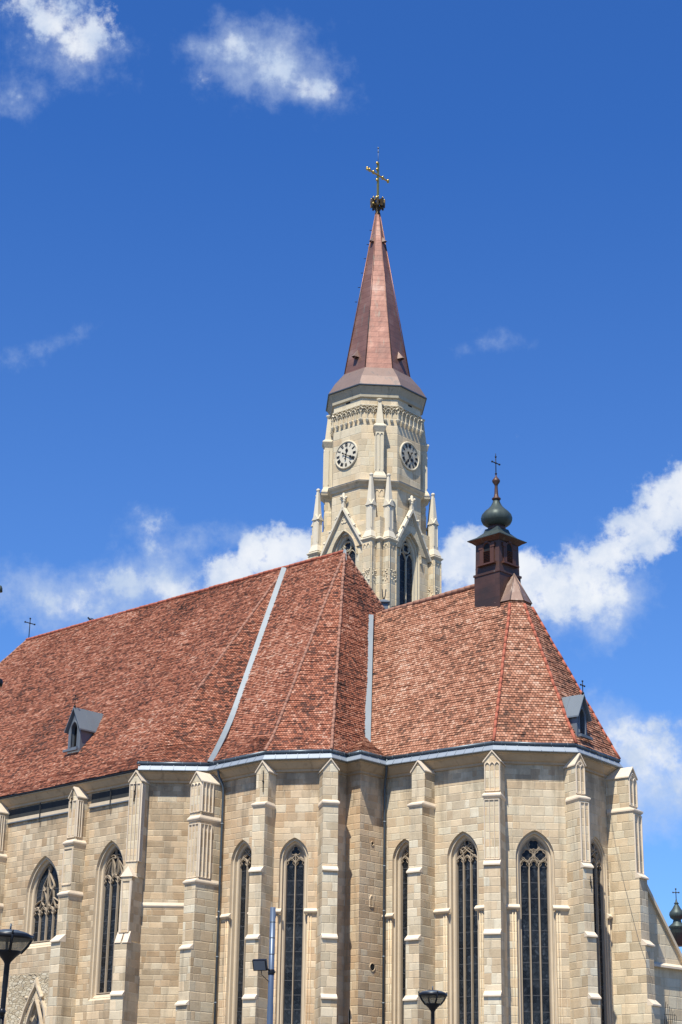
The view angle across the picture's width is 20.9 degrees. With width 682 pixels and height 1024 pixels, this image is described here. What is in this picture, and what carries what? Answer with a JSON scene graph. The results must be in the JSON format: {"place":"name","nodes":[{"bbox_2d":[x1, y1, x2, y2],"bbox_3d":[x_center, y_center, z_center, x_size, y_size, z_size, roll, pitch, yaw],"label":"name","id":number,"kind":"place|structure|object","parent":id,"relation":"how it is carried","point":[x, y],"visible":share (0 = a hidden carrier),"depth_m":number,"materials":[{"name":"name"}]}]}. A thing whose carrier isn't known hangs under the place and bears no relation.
{"place":"outdoors","nodes":[
{"label":"outdoors","id":0,"kind":"place"},
{"bbox_2d":[0,585,2,686],"bbox_3d":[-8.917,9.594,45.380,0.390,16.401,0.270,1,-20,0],"label":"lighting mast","id":1,"kind":"object","parent":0,"point":[1,680],"visible":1,"depth_m":47.28,"materials":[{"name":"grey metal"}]},
{"bbox_2d":[0,453,681,1023],"bbox_3d":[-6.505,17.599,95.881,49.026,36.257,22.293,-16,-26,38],"label":"church","id":2,"kind":"structure","parent":0,"point":[362,787],"depth_m":84.28,"materials":[{"name":"stone"}]},
{"bbox_2d":[36,1008,42,1023],"bbox_3d":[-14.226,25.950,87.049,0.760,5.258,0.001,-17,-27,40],"label":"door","id":3,"kind":"structure","parent":2,"relation":"in","point":[41,1008],"depth_m":87.90,"materials":[{"name":"brown metal"}]},
{"bbox_2d":[31,862,58,942],"bbox_3d":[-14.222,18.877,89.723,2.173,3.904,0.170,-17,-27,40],"label":"window","id":4,"kind":"structure","parent":2,"relation":"in","point":[45,902],"depth_m":89.79,"materials":[{"name":"grey stone"}]},
{"bbox_2d":[96,846,122,994],"bbox_3d":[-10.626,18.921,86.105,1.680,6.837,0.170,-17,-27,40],"label":"window","id":5,"kind":"structure","parent":2,"relation":"in","point":[113,868],"depth_m":86.27,"materials":[{"name":"black glass"}]},
{"bbox_2d":[234,846,251,1023],"bbox_3d":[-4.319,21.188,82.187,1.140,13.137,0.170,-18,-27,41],"label":"window","id":6,"kind":"structure","parent":2,"relation":"in","point":[245,858],"depth_m":83.25,"materials":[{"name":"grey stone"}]},
{"bbox_2d":[281,844,304,1023],"bbox_3d":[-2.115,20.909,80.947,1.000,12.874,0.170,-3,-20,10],"label":"window","id":7,"kind":"structure","parent":2,"relation":"in","point":[292,982],"depth_m":81.76,"materials":[{"name":"black glass"}]},
{"bbox_2d":[399,845,408,1023],"bbox_3d":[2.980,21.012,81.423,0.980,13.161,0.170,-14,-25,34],"label":"window","id":8,"kind":"structure","parent":2,"relation":"in","point":[404,860],"depth_m":82.61,"materials":[{"name":"black glass"}]},
{"bbox_2d":[455,838,478,1023],"bbox_3d":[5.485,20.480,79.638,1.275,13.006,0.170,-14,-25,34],"label":"window","id":9,"kind":"structure","parent":2,"relation":"in","point":[466,882],"depth_m":80.47,"materials":[{"name":"black glass"}]},
{"bbox_2d":[519,836,551,1023],"bbox_3d":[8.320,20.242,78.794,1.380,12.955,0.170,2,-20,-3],"label":"window","id":10,"kind":"structure","parent":2,"relation":"in","point":[533,857],"depth_m":79.59,"materials":[{"name":"black glass"}]},
{"bbox_2d":[590,840,607,1023],"bbox_3d":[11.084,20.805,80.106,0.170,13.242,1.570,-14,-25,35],"label":"window","id":11,"kind":"structure","parent":2,"relation":"in","point":[596,859],"depth_m":81.44,"materials":[{"name":"black glass"}]},
{"bbox_2d":[0,0,681,952],"label":"sky","id":12,"kind":"structure","parent":0,"point":[187,189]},
{"bbox_2d":[669,888,681,946],"bbox_3d":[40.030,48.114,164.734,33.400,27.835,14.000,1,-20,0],"label":"distant building","id":13,"kind":"structure","parent":0,"point":[675,915],"depth_m":165.44,"materials":[{"name":"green metal"}]},
{"label":"ground","id":14,"kind":"structure","parent":0,"visible":0},
{"bbox_2d":[0,923,34,1023],"bbox_3d":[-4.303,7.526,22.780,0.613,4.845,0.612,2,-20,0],"label":"street lamp","id":15,"kind":"object","parent":14,"relation":"on","point":[11,936],"visible":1,"depth_m":23.36,"materials":[{"name":"black metal"}]},
{"bbox_2d":[252,907,275,1023],"bbox_3d":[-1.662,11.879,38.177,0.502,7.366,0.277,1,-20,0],"label":"floodlight pole","id":16,"kind":"object","parent":14,"relation":"on","point":[261,965],"visible":1,"depth_m":38.99,"materials":[{"name":"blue metal"}]},
{"bbox_2d":[306,147,442,607],"bbox_3d":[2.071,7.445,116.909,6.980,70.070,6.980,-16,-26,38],"label":"church tower","id":17,"kind":"structure","parent":14,"relation":"on","point":[373,496],"depth_m":118.66,"materials":[{"name":"stone"}]},
{"bbox_2d":[339,536,355,564],"bbox_3d":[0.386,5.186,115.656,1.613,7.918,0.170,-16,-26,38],"label":"belfry window","id":18,"kind":"structure","parent":17,"relation":"in","point":[347,544],"depth_m":116.61,"materials":[{"name":"glass"}]},
{"bbox_2d":[400,538,413,604],"bbox_3d":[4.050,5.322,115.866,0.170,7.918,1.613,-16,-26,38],"label":"belfry window","id":19,"kind":"structure","parent":17,"relation":"in","point":[406,557],"depth_m":116.54,"materials":[{"name":"glass"}]},
{"bbox_2d":[418,986,446,1023],"bbox_3d":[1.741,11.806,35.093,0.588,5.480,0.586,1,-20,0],"label":"street lamp","id":20,"kind":"object","parent":14,"relation":"on","point":[436,994],"visible":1,"depth_m":35.82,"materials":[{"name":"black metal"}]}
]}

